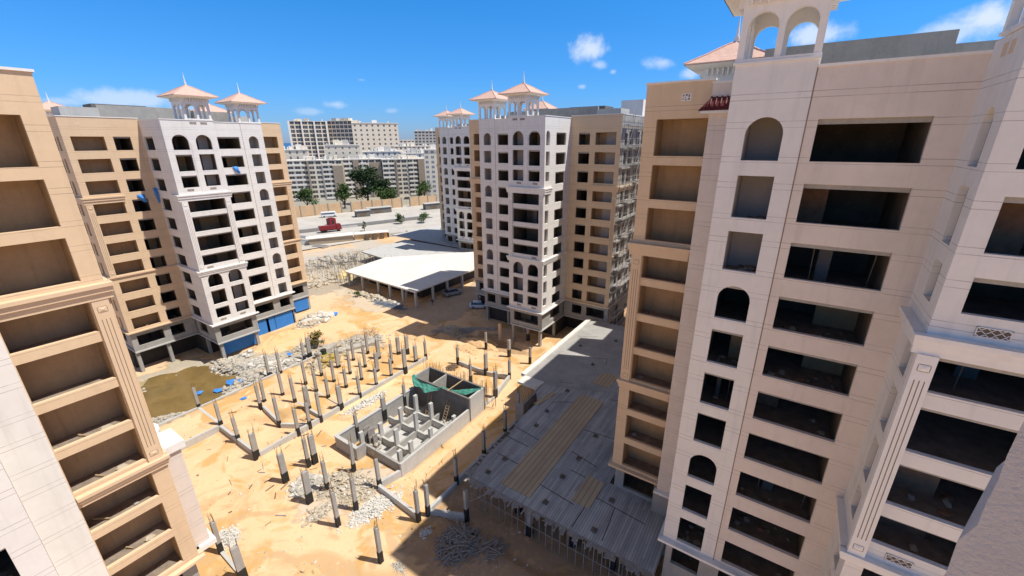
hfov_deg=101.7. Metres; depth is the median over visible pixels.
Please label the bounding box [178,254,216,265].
window
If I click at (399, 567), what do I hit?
rubble heap
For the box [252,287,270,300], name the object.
window
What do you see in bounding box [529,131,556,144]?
window
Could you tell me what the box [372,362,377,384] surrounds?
foundation column
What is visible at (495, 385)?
foundation column
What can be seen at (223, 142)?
window
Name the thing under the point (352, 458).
foundation column
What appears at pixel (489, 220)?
window
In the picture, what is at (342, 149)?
apartment block
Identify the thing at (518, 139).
window
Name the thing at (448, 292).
parked car
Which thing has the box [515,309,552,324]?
window
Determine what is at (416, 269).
slab roof
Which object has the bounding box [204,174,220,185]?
window
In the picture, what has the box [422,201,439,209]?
site hut
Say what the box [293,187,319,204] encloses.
broadleaf tree
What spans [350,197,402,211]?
boundary wall
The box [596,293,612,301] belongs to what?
window
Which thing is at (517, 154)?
window
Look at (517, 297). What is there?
window
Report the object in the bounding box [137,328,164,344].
window
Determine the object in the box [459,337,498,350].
sand heap
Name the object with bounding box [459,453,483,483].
foundation beam
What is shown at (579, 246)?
window
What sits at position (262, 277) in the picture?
window
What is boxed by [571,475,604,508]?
plywood sheet
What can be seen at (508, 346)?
foundation column
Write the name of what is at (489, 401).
foundation beam
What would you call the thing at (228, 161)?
window
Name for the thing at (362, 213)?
site hut
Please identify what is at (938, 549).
window
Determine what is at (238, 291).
window
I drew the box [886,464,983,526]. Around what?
window
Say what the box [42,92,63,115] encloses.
apartment building
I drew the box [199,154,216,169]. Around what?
window
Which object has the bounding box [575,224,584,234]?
window
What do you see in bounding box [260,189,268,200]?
window
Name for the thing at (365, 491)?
rubble heap
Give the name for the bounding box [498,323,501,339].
brick pier
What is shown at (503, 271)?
window
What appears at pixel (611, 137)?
window
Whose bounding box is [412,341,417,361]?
foundation column
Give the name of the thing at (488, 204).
window
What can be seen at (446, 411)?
ladder
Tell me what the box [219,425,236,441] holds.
foundation beam
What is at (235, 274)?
window
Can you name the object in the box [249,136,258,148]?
window
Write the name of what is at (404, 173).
apartment block
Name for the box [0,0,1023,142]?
sky
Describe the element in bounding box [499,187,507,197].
window
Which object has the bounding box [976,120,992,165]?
window
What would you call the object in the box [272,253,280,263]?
window
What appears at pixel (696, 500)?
window
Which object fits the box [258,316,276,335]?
hoarding panel
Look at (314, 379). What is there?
foundation column
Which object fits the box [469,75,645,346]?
apartment building
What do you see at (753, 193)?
window
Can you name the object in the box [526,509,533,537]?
deck column
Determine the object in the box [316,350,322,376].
foundation column
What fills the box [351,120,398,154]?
apartment block
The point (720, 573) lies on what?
window
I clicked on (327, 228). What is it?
parked truck
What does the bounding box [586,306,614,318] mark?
window
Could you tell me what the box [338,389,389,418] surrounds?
rubble heap
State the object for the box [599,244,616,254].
window
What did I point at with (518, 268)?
window
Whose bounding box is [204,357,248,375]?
rubble heap
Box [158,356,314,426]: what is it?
foundation beam
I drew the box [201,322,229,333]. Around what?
window
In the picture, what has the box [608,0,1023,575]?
apartment building
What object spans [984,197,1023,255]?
window
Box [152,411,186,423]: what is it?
rubble heap
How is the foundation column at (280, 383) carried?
on the ground
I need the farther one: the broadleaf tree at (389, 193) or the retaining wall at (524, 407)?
the broadleaf tree at (389, 193)
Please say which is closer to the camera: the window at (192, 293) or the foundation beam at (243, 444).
the foundation beam at (243, 444)
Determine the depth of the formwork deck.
45.91 m
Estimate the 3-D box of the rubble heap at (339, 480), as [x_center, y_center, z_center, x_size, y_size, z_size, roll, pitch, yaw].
[-20.536,22.761,49.249,4.876,1.063,6.794,12,23,31]
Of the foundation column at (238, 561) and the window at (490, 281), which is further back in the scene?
the window at (490, 281)
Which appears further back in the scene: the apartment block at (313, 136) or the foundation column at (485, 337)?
the apartment block at (313, 136)
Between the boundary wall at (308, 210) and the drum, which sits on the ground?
the boundary wall at (308, 210)
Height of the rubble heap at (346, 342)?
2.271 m
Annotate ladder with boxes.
[425,391,432,415]
[442,400,450,423]
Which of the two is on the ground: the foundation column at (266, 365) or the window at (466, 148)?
the foundation column at (266, 365)
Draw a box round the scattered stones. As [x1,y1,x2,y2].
[183,328,634,575]
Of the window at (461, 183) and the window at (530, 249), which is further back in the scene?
the window at (461, 183)
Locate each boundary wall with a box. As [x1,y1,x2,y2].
[295,202,342,217]
[301,231,407,244]
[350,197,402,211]
[409,195,436,205]
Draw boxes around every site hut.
[353,209,369,216]
[366,205,391,213]
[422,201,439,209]
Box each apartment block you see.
[284,144,308,159]
[286,154,344,201]
[287,118,329,158]
[325,140,359,181]
[327,118,360,144]
[342,154,382,197]
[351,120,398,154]
[361,146,403,157]
[381,154,426,196]
[391,142,429,152]
[399,139,414,145]
[400,148,423,157]
[414,128,435,145]
[423,144,438,199]
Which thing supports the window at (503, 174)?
in the apartment building at (545, 179)
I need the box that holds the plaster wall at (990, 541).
[944,422,1023,575]
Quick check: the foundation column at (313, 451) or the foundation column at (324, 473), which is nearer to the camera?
the foundation column at (324, 473)
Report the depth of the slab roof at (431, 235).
161.29 m
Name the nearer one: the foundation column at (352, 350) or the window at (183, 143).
the window at (183, 143)
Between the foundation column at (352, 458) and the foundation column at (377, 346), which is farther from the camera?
the foundation column at (377, 346)
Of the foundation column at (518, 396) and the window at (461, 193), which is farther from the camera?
the window at (461, 193)
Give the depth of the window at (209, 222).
74.61 m
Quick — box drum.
[320,348,326,354]
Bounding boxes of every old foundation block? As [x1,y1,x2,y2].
[314,343,335,358]
[332,348,343,353]
[344,339,374,350]
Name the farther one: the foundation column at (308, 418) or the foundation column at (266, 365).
the foundation column at (266, 365)
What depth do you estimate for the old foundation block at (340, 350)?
77.45 m
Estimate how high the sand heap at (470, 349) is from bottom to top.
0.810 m
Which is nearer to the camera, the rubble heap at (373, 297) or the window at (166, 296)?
the window at (166, 296)
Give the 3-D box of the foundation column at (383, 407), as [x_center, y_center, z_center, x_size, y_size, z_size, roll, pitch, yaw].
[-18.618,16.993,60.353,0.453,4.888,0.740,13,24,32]
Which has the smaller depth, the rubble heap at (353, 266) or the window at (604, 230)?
the window at (604, 230)
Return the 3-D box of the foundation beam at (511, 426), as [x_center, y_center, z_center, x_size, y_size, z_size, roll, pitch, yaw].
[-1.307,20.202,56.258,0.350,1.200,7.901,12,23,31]
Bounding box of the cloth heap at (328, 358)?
[316,353,334,364]
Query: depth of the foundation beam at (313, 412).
61.29 m
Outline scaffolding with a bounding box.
[609,107,643,325]
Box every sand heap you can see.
[251,328,307,352]
[290,560,321,575]
[337,270,352,279]
[402,333,423,341]
[419,447,460,480]
[453,344,480,354]
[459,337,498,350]
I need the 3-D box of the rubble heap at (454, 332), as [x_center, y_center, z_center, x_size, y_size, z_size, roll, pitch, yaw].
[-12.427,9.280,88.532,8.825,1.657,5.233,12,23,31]
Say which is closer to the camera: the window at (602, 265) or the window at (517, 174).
the window at (517, 174)
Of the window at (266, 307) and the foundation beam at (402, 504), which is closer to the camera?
the foundation beam at (402, 504)
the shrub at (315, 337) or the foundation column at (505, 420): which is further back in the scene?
the shrub at (315, 337)
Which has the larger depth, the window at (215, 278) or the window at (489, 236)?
the window at (489, 236)
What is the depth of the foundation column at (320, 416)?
58.94 m
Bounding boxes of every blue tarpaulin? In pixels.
[137,194,147,201]
[153,188,159,202]
[233,166,240,172]
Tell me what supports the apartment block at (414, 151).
on the ground
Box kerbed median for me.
[299,215,432,232]
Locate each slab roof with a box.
[344,240,475,306]
[392,225,472,248]
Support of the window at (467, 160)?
in the apartment building at (453, 160)
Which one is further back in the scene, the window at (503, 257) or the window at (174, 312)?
the window at (503, 257)
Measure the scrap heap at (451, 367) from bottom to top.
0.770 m
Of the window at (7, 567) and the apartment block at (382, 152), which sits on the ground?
the apartment block at (382, 152)
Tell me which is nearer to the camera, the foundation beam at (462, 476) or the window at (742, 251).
the window at (742, 251)
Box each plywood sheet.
[501,394,603,497]
[533,392,554,404]
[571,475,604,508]
[591,372,617,387]
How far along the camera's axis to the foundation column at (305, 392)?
60.76 m
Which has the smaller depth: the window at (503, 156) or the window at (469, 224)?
the window at (503, 156)
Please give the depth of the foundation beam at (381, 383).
68.57 m
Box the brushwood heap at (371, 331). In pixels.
[344,327,377,339]
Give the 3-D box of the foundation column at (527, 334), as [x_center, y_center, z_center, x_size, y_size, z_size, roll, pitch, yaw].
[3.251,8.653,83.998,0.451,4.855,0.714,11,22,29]
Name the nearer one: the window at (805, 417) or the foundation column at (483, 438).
the window at (805, 417)
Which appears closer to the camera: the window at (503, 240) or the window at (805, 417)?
the window at (805, 417)
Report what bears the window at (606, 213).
in the apartment building at (545, 179)
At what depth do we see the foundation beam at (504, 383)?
68.06 m
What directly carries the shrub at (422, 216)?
on the ground
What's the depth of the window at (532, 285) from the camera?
80.57 m
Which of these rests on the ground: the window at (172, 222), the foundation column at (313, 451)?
the foundation column at (313, 451)
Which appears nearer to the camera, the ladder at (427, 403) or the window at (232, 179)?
the ladder at (427, 403)
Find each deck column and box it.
[515,507,521,514]
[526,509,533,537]
[569,535,575,547]
[608,556,616,573]
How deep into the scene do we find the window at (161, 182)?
71.08 m
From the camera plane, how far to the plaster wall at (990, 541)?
1.45 m
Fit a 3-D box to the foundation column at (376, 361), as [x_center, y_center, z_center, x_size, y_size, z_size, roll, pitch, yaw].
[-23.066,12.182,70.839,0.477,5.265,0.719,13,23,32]
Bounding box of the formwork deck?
[461,318,664,575]
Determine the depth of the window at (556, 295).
85.18 m
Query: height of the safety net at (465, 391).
1.043 m
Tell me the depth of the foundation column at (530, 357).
74.58 m
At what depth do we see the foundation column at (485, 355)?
71.22 m
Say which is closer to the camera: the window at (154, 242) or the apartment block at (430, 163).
the window at (154, 242)
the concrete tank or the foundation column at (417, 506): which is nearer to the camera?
the foundation column at (417, 506)
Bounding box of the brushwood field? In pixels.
[306,252,384,286]
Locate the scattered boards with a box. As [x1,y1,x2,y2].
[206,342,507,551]
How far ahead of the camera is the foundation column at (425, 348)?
75.98 m
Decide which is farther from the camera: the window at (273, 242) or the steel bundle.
the steel bundle
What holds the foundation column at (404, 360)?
on the ground
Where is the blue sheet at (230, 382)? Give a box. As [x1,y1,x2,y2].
[226,379,235,384]
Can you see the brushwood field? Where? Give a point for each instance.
(348, 262)
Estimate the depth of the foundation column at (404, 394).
63.38 m
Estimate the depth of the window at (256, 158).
81.74 m
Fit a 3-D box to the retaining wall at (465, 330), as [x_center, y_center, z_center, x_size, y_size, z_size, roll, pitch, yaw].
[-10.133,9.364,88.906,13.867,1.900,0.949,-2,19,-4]
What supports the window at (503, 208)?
in the apartment building at (545, 179)
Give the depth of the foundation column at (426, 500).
44.06 m
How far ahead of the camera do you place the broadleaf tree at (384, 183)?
266.98 m
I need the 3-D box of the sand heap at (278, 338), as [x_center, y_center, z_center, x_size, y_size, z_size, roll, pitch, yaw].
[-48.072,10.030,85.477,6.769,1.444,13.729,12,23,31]
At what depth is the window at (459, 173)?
133.68 m
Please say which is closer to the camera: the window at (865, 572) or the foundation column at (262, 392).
the window at (865, 572)
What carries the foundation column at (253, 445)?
on the ground
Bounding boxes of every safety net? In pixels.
[412,374,440,392]
[442,387,480,394]
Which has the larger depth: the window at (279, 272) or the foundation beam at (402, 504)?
the window at (279, 272)
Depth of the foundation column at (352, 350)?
74.56 m
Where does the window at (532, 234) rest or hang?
in the apartment building at (545, 179)
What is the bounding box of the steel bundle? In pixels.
[368,299,407,309]
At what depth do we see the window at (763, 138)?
25.20 m
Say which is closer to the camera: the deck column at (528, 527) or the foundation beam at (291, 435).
the deck column at (528, 527)
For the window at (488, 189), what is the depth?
85.77 m
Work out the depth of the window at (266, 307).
90.17 m
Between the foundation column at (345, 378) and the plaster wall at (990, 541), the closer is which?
the plaster wall at (990, 541)
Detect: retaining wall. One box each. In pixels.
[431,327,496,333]
[515,385,537,422]
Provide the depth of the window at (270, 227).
86.15 m
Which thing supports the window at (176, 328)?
in the apartment building at (205, 254)
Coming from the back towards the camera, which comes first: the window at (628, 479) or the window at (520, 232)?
the window at (520, 232)
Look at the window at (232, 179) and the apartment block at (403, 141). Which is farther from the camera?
the apartment block at (403, 141)
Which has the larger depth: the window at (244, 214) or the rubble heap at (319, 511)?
the window at (244, 214)
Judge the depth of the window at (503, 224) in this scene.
86.66 m
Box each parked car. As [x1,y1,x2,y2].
[443,287,462,296]
[469,300,485,308]
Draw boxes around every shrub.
[308,329,324,346]
[395,213,404,222]
[417,212,429,222]
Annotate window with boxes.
[0,548,19,575]
[113,137,132,149]
[119,158,138,171]
[123,330,159,342]
[126,178,144,191]
[132,198,150,211]
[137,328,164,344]
[138,218,155,230]
[144,237,161,249]
[146,136,179,149]
[149,255,166,267]
[151,157,179,170]
[155,272,171,285]
[157,177,189,190]
[160,290,176,302]
[163,198,211,211]
[165,306,180,319]
[168,217,201,231]
[170,322,184,334]
[172,135,189,149]
[175,155,194,171]
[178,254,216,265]
[181,175,198,186]
[183,271,191,282]
[188,198,225,212]
[188,289,213,300]
[192,213,229,230]
[192,305,221,315]
[196,135,211,149]
[197,228,233,249]
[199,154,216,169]
[200,244,237,264]
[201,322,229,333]
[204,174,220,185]
[206,318,252,336]
[208,273,222,284]
[209,284,226,302]
[213,301,229,317]
[217,137,240,148]
[221,156,243,167]
[225,174,247,185]
[228,269,241,281]
[230,191,251,203]
[231,283,245,298]
[234,208,254,220]
[235,300,248,311]
[237,225,258,237]
[241,241,261,253]
[245,257,264,269]
[248,272,267,285]
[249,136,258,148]
[252,154,261,165]
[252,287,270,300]
[255,172,265,183]
[255,301,273,314]
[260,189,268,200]
[262,205,271,216]
[266,221,274,232]
[269,237,277,248]
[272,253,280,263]
[275,268,283,278]
[278,282,286,292]
[279,296,289,306]
[292,285,302,294]
[456,136,460,143]
[456,146,460,154]
[457,158,461,163]
[457,171,465,176]
[458,179,468,187]
[458,190,470,198]
[459,201,469,206]
[459,212,463,218]
[460,221,464,228]
[461,242,471,248]
[464,136,468,143]
[464,146,469,154]
[465,158,469,163]
[467,213,471,219]
[467,222,471,229]
[484,133,490,144]
[485,151,490,162]
[485,168,491,179]
[486,186,491,196]
[486,202,491,212]
[486,218,492,228]
[487,234,492,243]
[487,249,492,258]
[488,264,493,273]
[488,279,493,288]
[488,293,495,301]
[498,134,507,144]
[499,152,507,162]
[499,170,507,180]
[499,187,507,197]
[499,204,507,214]
[500,220,507,230]
[500,236,508,246]
[500,252,508,261]
[500,267,508,276]
[501,282,508,291]
[501,296,508,304]
[513,131,523,144]
[513,150,522,164]
[513,170,522,180]
[514,192,555,203]
[514,208,555,223]
[514,221,554,238]
[514,238,554,255]
[514,262,522,273]
[514,277,522,289]
[514,293,522,302]
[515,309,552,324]
[527,190,562,204]
[527,208,561,222]
[527,225,561,239]
[527,242,560,254]
[528,262,553,276]
[528,273,552,291]
[528,289,552,305]
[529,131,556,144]
[529,150,556,165]
[529,170,555,182]
[531,305,558,319]
[537,259,560,272]
[537,275,559,288]
[537,290,559,302]
[539,152,563,165]
[539,171,563,183]
[546,131,548,144]
[557,133,564,144]
[572,289,581,298]
[572,303,581,313]
[573,273,582,283]
[574,241,583,251]
[574,257,582,267]
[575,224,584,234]
[576,207,585,217]
[577,189,586,200]
[578,152,588,163]
[578,171,587,182]
[579,133,589,144]
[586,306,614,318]
[592,304,616,314]
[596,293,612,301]
[597,277,613,286]
[598,261,615,270]
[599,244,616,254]
[600,227,618,237]
[601,209,619,220]
[603,192,620,201]
[604,172,622,183]
[605,152,623,164]
[606,133,625,145]
[624,473,653,497]
[671,548,698,571]
[677,517,704,547]
[682,485,711,516]
[688,455,716,482]
[694,412,725,446]
[700,372,733,408]
[707,329,742,366]
[715,286,749,321]
[718,570,729,575]
[722,541,793,575]
[723,231,762,272]
[729,507,804,555]
[732,175,773,218]
[736,472,815,520]
[741,117,782,160]
[744,433,828,481]
[753,391,842,439]
[763,346,856,393]
[773,296,872,344]
[784,243,890,289]
[796,184,910,229]
[809,116,932,162]
[861,568,881,575]
[872,515,956,566]
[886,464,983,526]
[906,407,1017,472]
[928,358,1023,411]
[950,188,968,240]
[961,278,1023,320]
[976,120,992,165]
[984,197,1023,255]
[1016,148,1023,168]
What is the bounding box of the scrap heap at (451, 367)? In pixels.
[445,363,458,370]
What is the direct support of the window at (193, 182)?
in the apartment building at (205, 254)
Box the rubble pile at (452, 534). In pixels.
[430,519,482,570]
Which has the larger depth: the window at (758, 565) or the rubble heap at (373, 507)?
the rubble heap at (373, 507)
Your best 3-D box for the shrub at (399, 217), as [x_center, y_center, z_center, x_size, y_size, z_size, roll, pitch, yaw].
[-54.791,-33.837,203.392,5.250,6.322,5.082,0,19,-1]
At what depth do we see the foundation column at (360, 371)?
68.49 m
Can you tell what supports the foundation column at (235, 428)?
on the ground
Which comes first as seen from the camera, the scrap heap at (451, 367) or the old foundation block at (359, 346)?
the scrap heap at (451, 367)
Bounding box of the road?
[297,205,440,249]
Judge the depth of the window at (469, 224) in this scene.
136.72 m
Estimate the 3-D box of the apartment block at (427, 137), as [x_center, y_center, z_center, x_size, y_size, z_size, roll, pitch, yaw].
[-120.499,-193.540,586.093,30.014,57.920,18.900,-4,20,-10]
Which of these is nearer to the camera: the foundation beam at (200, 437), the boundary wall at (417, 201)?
the foundation beam at (200, 437)
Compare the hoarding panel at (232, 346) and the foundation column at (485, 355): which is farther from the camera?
the hoarding panel at (232, 346)
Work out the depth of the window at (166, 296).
78.12 m
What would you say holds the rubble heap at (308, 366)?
on the ground
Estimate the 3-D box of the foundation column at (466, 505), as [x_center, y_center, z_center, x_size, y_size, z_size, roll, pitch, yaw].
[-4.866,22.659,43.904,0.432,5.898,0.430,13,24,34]
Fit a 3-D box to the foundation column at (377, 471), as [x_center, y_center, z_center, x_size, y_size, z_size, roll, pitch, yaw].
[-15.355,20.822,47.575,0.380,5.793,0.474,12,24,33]
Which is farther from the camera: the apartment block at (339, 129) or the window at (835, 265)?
the apartment block at (339, 129)
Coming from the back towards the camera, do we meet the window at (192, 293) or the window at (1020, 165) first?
the window at (192, 293)
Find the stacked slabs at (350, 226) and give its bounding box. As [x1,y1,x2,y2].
[341,225,357,227]
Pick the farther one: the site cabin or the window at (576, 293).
the site cabin
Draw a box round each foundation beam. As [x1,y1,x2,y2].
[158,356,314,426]
[181,425,219,450]
[198,407,217,422]
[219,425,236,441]
[220,551,236,573]
[237,438,251,453]
[259,406,339,456]
[262,405,276,423]
[280,423,306,428]
[296,401,317,416]
[318,391,337,404]
[343,357,426,406]
[378,484,415,519]
[381,469,401,486]
[430,481,456,508]
[430,509,464,522]
[458,361,483,374]
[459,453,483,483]
[485,396,494,405]
[486,419,516,454]
[487,371,507,378]
[498,375,509,394]
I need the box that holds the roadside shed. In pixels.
[306,230,388,244]
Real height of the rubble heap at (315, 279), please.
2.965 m
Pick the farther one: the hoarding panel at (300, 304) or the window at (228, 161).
the hoarding panel at (300, 304)
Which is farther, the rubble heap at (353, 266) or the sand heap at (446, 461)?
the rubble heap at (353, 266)
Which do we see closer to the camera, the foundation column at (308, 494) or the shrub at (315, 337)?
the foundation column at (308, 494)
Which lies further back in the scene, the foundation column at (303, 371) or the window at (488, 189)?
the window at (488, 189)
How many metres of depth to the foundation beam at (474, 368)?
73.34 m
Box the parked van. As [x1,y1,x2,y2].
[320,211,337,217]
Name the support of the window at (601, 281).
in the apartment building at (545, 179)
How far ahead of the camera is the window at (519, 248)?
80.08 m
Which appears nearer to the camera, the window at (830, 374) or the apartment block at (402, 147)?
the window at (830, 374)
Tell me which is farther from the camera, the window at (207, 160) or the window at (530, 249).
the window at (530, 249)
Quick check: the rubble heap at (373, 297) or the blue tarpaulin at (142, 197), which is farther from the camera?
the rubble heap at (373, 297)
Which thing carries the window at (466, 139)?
in the apartment building at (453, 160)
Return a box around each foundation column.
[190,383,200,406]
[207,513,224,554]
[212,399,222,424]
[227,534,247,575]
[229,410,239,439]
[247,426,259,460]
[253,378,262,410]
[259,375,266,401]
[262,349,270,375]
[270,388,280,427]
[274,346,282,373]
[274,445,289,483]
[275,365,284,395]
[287,374,296,402]
[289,403,300,436]
[299,337,305,359]
[299,463,313,504]
[300,357,307,384]
[300,378,311,412]
[301,430,310,467]
[303,397,312,429]
[305,333,311,357]
[306,425,318,464]
[311,365,318,390]
[313,386,322,422]
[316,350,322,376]
[319,455,329,489]
[323,372,329,397]
[328,481,340,527]
[329,354,335,381]
[333,343,340,367]
[335,378,343,410]
[341,363,347,387]
[346,350,351,373]
[348,434,356,472]
[348,470,358,510]
[349,336,354,360]
[352,406,358,438]
[354,370,361,398]
[356,357,363,380]
[360,341,366,367]
[364,327,369,353]
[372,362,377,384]
[373,345,379,372]
[373,449,381,488]
[373,517,383,564]
[374,335,380,359]
[379,393,387,420]
[387,351,392,375]
[388,339,393,363]
[395,332,400,354]
[401,345,407,374]
[401,376,406,405]
[403,328,409,354]
[411,482,421,522]
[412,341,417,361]
[422,478,430,516]
[423,337,427,359]
[453,449,458,485]
[456,342,458,364]
[462,485,469,522]
[468,359,471,381]
[481,426,485,457]
[483,350,487,375]
[484,325,486,349]
[493,367,497,397]
[503,400,506,431]
[507,338,510,356]
[508,353,510,379]
[517,384,519,402]
[526,320,529,340]
[528,340,531,363]
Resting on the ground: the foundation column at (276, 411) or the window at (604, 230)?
the foundation column at (276, 411)
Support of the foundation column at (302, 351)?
on the ground
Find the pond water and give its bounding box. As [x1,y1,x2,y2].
[141,365,235,417]
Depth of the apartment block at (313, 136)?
444.26 m
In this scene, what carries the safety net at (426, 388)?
attached to the concrete tank
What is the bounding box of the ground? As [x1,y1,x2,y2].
[133,195,663,575]
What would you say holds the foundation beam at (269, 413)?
on the ground
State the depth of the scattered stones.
48.98 m
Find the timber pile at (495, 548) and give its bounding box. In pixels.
[471,532,509,568]
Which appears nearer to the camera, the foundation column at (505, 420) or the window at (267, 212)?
the foundation column at (505, 420)
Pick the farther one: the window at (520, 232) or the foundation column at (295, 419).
the window at (520, 232)
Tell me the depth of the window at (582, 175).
79.61 m
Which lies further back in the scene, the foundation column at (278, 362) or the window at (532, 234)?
the window at (532, 234)
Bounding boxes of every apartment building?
[0,66,216,575]
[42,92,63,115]
[47,73,310,372]
[433,103,474,251]
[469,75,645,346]
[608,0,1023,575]
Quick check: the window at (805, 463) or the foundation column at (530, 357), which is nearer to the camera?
the window at (805, 463)
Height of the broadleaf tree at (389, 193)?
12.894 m
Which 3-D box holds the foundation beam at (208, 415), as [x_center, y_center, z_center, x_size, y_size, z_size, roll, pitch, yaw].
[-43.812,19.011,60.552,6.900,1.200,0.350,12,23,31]
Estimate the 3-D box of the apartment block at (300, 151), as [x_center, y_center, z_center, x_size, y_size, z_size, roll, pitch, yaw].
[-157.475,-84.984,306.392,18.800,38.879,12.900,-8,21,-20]
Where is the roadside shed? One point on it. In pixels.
(340, 237)
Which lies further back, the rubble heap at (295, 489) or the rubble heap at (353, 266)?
the rubble heap at (353, 266)
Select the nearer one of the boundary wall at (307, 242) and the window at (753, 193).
the window at (753, 193)
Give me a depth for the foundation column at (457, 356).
74.90 m
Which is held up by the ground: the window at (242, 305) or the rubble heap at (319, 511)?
the rubble heap at (319, 511)
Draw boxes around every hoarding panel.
[223,333,255,354]
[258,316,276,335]
[274,310,294,328]
[294,297,308,312]
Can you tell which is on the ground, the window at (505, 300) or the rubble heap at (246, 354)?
the rubble heap at (246, 354)
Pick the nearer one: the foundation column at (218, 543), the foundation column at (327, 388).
the foundation column at (218, 543)
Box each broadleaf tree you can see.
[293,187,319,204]
[334,183,351,208]
[347,166,381,200]
[371,178,397,198]
[375,186,397,199]
[414,180,432,195]
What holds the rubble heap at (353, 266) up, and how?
on the ground
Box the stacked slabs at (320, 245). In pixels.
[312,244,329,247]
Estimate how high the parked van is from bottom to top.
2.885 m
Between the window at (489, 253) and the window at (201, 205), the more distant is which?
the window at (489, 253)
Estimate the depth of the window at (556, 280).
84.05 m
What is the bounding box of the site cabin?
[326,217,335,224]
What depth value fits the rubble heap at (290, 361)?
74.93 m
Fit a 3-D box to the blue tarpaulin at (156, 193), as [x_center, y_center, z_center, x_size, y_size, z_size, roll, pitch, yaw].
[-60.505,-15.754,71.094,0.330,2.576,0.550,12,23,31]
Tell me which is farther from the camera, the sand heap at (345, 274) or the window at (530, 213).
the sand heap at (345, 274)
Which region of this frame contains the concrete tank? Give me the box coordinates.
[334,361,495,476]
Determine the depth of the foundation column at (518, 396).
58.06 m
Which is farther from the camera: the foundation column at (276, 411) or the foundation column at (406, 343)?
the foundation column at (406, 343)
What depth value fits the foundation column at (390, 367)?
69.55 m
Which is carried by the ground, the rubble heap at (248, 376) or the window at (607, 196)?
the rubble heap at (248, 376)
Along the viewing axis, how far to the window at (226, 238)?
74.93 m
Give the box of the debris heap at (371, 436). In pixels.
[363,425,381,449]
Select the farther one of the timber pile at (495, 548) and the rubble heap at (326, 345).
the rubble heap at (326, 345)
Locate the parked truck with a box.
[318,223,341,232]
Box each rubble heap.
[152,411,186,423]
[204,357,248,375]
[211,349,265,371]
[216,524,245,550]
[221,365,286,395]
[236,355,291,376]
[262,352,312,377]
[285,470,322,502]
[286,339,324,354]
[292,318,318,328]
[298,310,334,324]
[301,499,338,527]
[305,248,370,269]
[305,351,345,373]
[306,266,343,288]
[313,339,345,355]
[314,464,364,501]
[329,470,382,513]
[335,484,409,533]
[336,333,391,352]
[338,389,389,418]
[341,263,368,280]
[345,289,407,307]
[390,560,407,575]
[419,525,431,539]
[436,324,469,338]
[441,418,450,423]
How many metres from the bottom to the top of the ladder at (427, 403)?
4.231 m
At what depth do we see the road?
208.55 m
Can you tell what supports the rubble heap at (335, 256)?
on the ground

